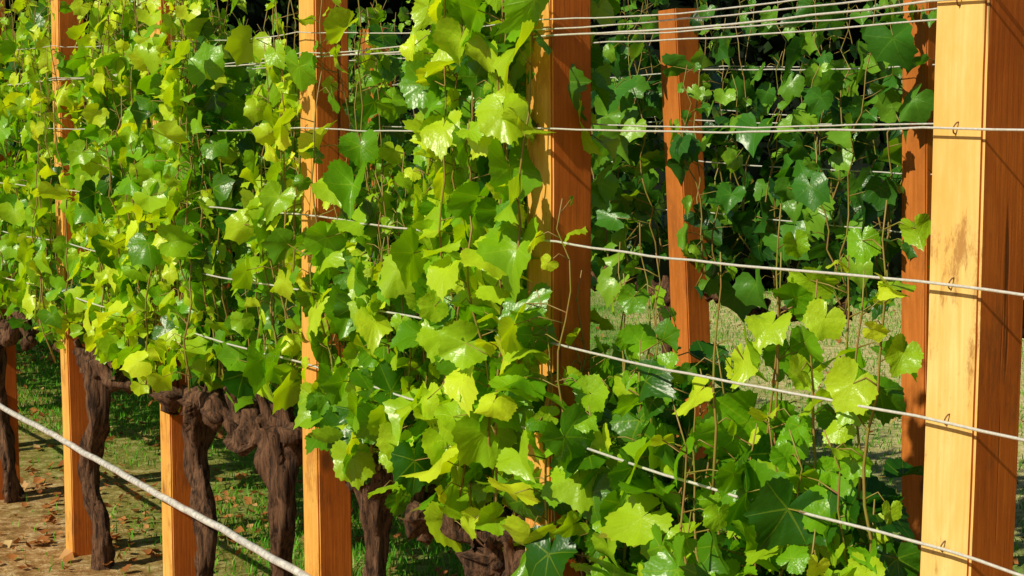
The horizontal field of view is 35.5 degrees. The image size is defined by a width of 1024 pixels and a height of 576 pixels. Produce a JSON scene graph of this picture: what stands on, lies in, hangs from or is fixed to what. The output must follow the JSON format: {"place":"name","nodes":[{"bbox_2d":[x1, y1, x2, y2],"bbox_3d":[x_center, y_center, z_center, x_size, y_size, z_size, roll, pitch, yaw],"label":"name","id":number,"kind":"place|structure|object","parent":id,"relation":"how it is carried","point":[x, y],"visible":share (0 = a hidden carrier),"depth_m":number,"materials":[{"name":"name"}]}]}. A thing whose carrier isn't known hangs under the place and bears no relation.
{"place":"outdoors","nodes":[
{"label":"outdoors","id":0,"kind":"place"},
{"bbox_2d":[18,0,796,49],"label":"trellis wire","id":1,"kind":"object","parent":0,"point":[539,19],"visible":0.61,"depth_m":2.83,"materials":[{"name":"grey metal"}]},
{"bbox_2d":[0,287,1023,575],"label":"ground","id":2,"kind":"structure","parent":0,"point":[142,565],"depth_m":7.02,"materials":[{"name":"brown soil"}]},
{"bbox_2d":[0,0,19,499],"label":"wooden post","id":3,"kind":"object","parent":2,"relation":"on","point":[11,382],"visible":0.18,"depth_m":6.65,"materials":[{"name":"orange wood"}]},
{"bbox_2d":[0,0,51,502],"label":"grapevine","id":4,"kind":"object","parent":2,"relation":"on","point":[15,326],"visible":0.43,"depth_m":6.30,"materials":[{"name":"green plant"}]},
{"bbox_2d":[50,0,92,556],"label":"wooden post","id":5,"kind":"object","parent":2,"relation":"on","point":[78,521],"visible":0.3,"depth_m":5.74,"materials":[{"name":"orange wood"}]},
{"bbox_2d":[0,0,144,570],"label":"grapevine","id":6,"kind":"object","parent":2,"relation":"on","point":[47,185],"visible":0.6,"depth_m":5.62,"materials":[{"name":"green plant"}]},
{"bbox_2d":[65,0,264,575],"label":"grapevine","id":7,"kind":"object","parent":2,"relation":"on","point":[189,93],"visible":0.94,"depth_m":4.63,"materials":[{"name":"green plant"}]},
{"bbox_2d":[150,0,196,575],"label":"wooden post","id":8,"kind":"object","parent":2,"relation":"on","point":[179,546],"visible":0.15,"depth_m":4.88,"materials":[{"name":"orange wood"}]},
{"bbox_2d":[16,0,871,84],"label":"trellis wire","id":9,"kind":"object","parent":8,"relation":"attached to","point":[616,24],"visible":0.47,"depth_m":2.68,"materials":[{"name":"grey metal"}]},
{"bbox_2d":[223,245,233,390],"bbox_3d":[-1.586,-0.102,8.751,0.098,2.350,0.092,-4,7,-32],"label":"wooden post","id":10,"kind":"object","parent":2,"relation":"on","point":[228,285],"depth_m":8.73,"materials":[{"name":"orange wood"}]},
{"bbox_2d":[194,20,298,256],"bbox_3d":[-1.653,-0.361,8.741,0.704,2.168,2.462,-4,7,-34],"label":"grapevine","id":11,"kind":"object","parent":2,"relation":"on","point":[257,77],"visible":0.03,"depth_m":8.13,"materials":[{"name":"green plant"}]},
{"bbox_2d":[208,0,350,575],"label":"grapevine","id":12,"kind":"object","parent":2,"relation":"on","point":[263,424],"visible":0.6,"depth_m":4.12,"materials":[{"name":"green plant"}]},
{"bbox_2d":[299,0,352,575],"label":"wooden post","id":13,"kind":"object","parent":2,"relation":"on","point":[328,523],"visible":0.41,"depth_m":3.96,"materials":[{"name":"orange wood"}]},
{"bbox_2d":[258,0,441,575],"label":"grapevine","id":14,"kind":"object","parent":2,"relation":"on","point":[359,469],"visible":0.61,"depth_m":3.73,"materials":[{"name":"green plant"}]},
{"bbox_2d":[360,28,393,187],"bbox_3d":[-0.521,0.066,6.989,0.102,2.370,0.096,-8,8,-31],"label":"wooden post","id":15,"kind":"object","parent":2,"relation":"on","point":[372,96],"visible":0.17,"depth_m":6.85,"materials":[{"name":"orange wood"}]},
{"bbox_2d":[279,0,495,315],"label":"grapevine","id":16,"kind":"object","parent":2,"relation":"on","point":[408,147],"visible":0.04,"depth_m":6.88,"materials":[{"name":"green plant"}]},
{"bbox_2d":[5,0,902,297],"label":"hedge","id":17,"kind":"object","parent":2,"relation":"on","point":[761,50],"visible":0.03,"depth_m":15.21,"materials":[{"name":"green plant"}]},
{"bbox_2d":[333,0,620,575],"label":"grapevine","id":18,"kind":"object","parent":2,"relation":"on","point":[461,428],"visible":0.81,"depth_m":3.19,"materials":[{"name":"green plant"}]},
{"bbox_2d":[0,303,1023,575],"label":"leaf litter","id":19,"kind":"object","parent":2,"relation":"on","point":[64,555],"visible":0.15,"depth_m":6.53,"materials":[{"name":"brown plant"}]},
{"bbox_2d":[524,0,591,575],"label":"wooden post","id":20,"kind":"object","parent":2,"relation":"on","point":[561,160],"visible":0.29,"depth_m":3.03,"materials":[{"name":"orange wood"}]},
{"bbox_2d":[486,195,799,575],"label":"grapevine","id":21,"kind":"object","parent":2,"relation":"on","point":[624,520],"visible":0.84,"depth_m":2.91,"materials":[{"name":"green plant"}]},
{"bbox_2d":[659,8,712,500],"bbox_3d":[0.591,0.262,5.251,0.101,2.325,0.094,-7,7,-32],"label":"wooden post","id":22,"kind":"object","parent":2,"relation":"on","point":[692,310],"visible":0.3,"depth_m":5.17,"materials":[{"name":"orange wood"}]},
{"bbox_2d":[641,200,929,575],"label":"grapevine","id":23,"kind":"object","parent":2,"relation":"on","point":[774,529],"visible":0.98,"depth_m":2.44,"materials":[{"name":"green plant"}]},
{"bbox_2d":[590,0,1023,353],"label":"grapevine","id":24,"kind":"object","parent":2,"relation":"on","point":[801,192],"visible":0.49,"depth_m":4.84,"materials":[{"name":"green plant"}]},
{"bbox_2d":[901,0,937,575],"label":"wooden post","id":25,"kind":"object","parent":2,"relation":"on","point":[917,154],"visible":0.3,"depth_m":4.34,"materials":[{"name":"orange wood"}]},
{"bbox_2d":[264,184,901,232],"bbox_3d":[-2.205,-0.684,9.596,0.006,0.028,19.500,-4,7,-32],"label":"trellis wire","id":26,"kind":"object","parent":25,"relation":"attached to","point":[789,221],"visible":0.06,"depth_m":4.65,"materials":[{"name":"grey metal"}]},
{"bbox_2d":[245,64,935,94],"bbox_3d":[-2.205,-1.131,9.551,0.006,0.026,19.500,-4,7,-32],"label":"trellis wire","id":27,"kind":"object","parent":25,"relation":"attached to","point":[744,70],"visible":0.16,"depth_m":4.88,"materials":[{"name":"grey metal"}]},
{"bbox_2d":[244,19,936,69],"bbox_3d":[-1.605,-0.753,5.824,0.005,0.050,11.400,-4,7,-32],"label":"trellis wire","id":28,"kind":"object","parent":25,"relation":"attached to","point":[744,35],"visible":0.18,"depth_m":2.61,"materials":[{"name":"grey metal"}]},
{"bbox_2d":[255,120,933,126],"bbox_3d":[-2.205,-0.972,9.567,0.006,0.027,19.500,-4,7,-32],"label":"trellis wire","id":29,"kind":"object","parent":25,"relation":"attached to","point":[757,123],"visible":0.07,"depth_m":4.88,"materials":[{"name":"grey metal"}]},
{"bbox_2d":[411,154,931,174],"bbox_3d":[-2.205,-0.843,9.580,0.006,0.028,19.500,-4,7,-32],"label":"trellis wire","id":30,"kind":"object","parent":25,"relation":"attached to","point":[793,167],"visible":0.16,"depth_m":4.80,"materials":[{"name":"grey metal"}]},
{"bbox_2d":[919,0,1023,575],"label":"wooden post","id":31,"kind":"object","parent":2,"relation":"on","point":[976,238],"visible":0.96,"depth_m":2.17,"materials":[{"name":"brown wood"}]},
{"bbox_2d":[0,403,311,575],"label":"drip irrigation hose","id":32,"kind":"object","parent":31,"relation":"attached to","point":[246,543],"visible":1,"depth_m":4.80,"materials":[{"name":"plastic"}]},
{"bbox_2d":[8,0,953,84],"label":"trellis wire","id":33,"kind":"object","parent":31,"relation":"attached to","point":[814,14],"visible":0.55,"depth_m":2.59,"materials":[{"name":"grey metal"}]},
{"bbox_2d":[0,182,1023,296],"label":"trellis wire","id":34,"kind":"object","parent":31,"relation":"attached to","point":[831,273],"visible":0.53,"depth_m":2.49,"materials":[{"name":"grey metal"}]},
{"bbox_2d":[0,230,1023,441],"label":"trellis wire","id":35,"kind":"object","parent":31,"relation":"attached to","point":[822,398],"visible":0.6,"depth_m":2.50,"materials":[{"name":"grey metal"}]},
{"bbox_2d":[2,276,1023,575],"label":"trellis wire","id":36,"kind":"object","parent":31,"relation":"attached to","point":[696,482],"visible":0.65,"depth_m":2.41,"materials":[{"name":"grey metal"}]},
{"bbox_2d":[11,126,1023,133],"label":"trellis wire","id":37,"kind":"object","parent":31,"relation":"attached to","point":[883,129],"visible":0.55,"depth_m":2.52,"materials":[{"name":"grey metal"}]},
{"bbox_2d":[927,170,1023,337],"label":"grapevine","id":38,"kind":"object","parent":2,"relation":"on","point":[1022,321],"visible":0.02,"depth_m":4.14,"materials":[{"name":"green plant"}]},
{"bbox_3d":[-3.226,-0.265,8.373,0.102,2.750,0.095,-3,7,-32],"label":"wooden post","id":39,"kind":"object","parent":2,"relation":"on","visible":0},
{"bbox_2d":[243,8,936,66],"bbox_3d":[-1.601,-0.764,5.825,0.005,0.035,11.400,-4,7,-32],"label":"trellis wire","id":40,"kind":"object","parent":39,"relation":"attached to","point":[747,26],"visible":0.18,"depth_m":2.61,"materials":[{"name":"grey metal"}]},
{"bbox_3d":[-3.781,-0.353,9.254,0.103,2.750,0.097,-3,7,-32],"label":"wooden post","id":41,"kind":"object","parent":2,"relation":"on","visible":0},
{"bbox_2d":[243,123,933,128],"bbox_3d":[-1.605,-0.589,5.840,0.005,0.012,11.400,-4,7,-32],"label":"trellis wire","id":42,"kind":"object","parent":41,"relation":"attached to","point":[747,127],"visible":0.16,"depth_m":2.63,"materials":[{"name":"grey metal"}]},
{"bbox_2d":[0,286,1023,575],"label":"grass","id":43,"kind":"structure","parent":0,"point":[432,556],"depth_m":7.88,"materials":[{"name":"green plant"}]},
{"bbox_2d":[250,66,801,92],"bbox_3d":[-2.107,-1.147,9.612,0.006,0.036,19.500,-4,7,-32],"label":"trellis wire","id":44,"kind":"object","parent":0,"point":[714,67],"visible":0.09,"depth_m":5.11,"materials":[{"name":"grey metal"}]},
{"bbox_2d":[410,110,898,117],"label":"trellis wire","id":45,"kind":"object","parent":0,"point":[711,111],"visible":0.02,"depth_m":5.17,"materials":[{"name":"grey metal"}]}
]}

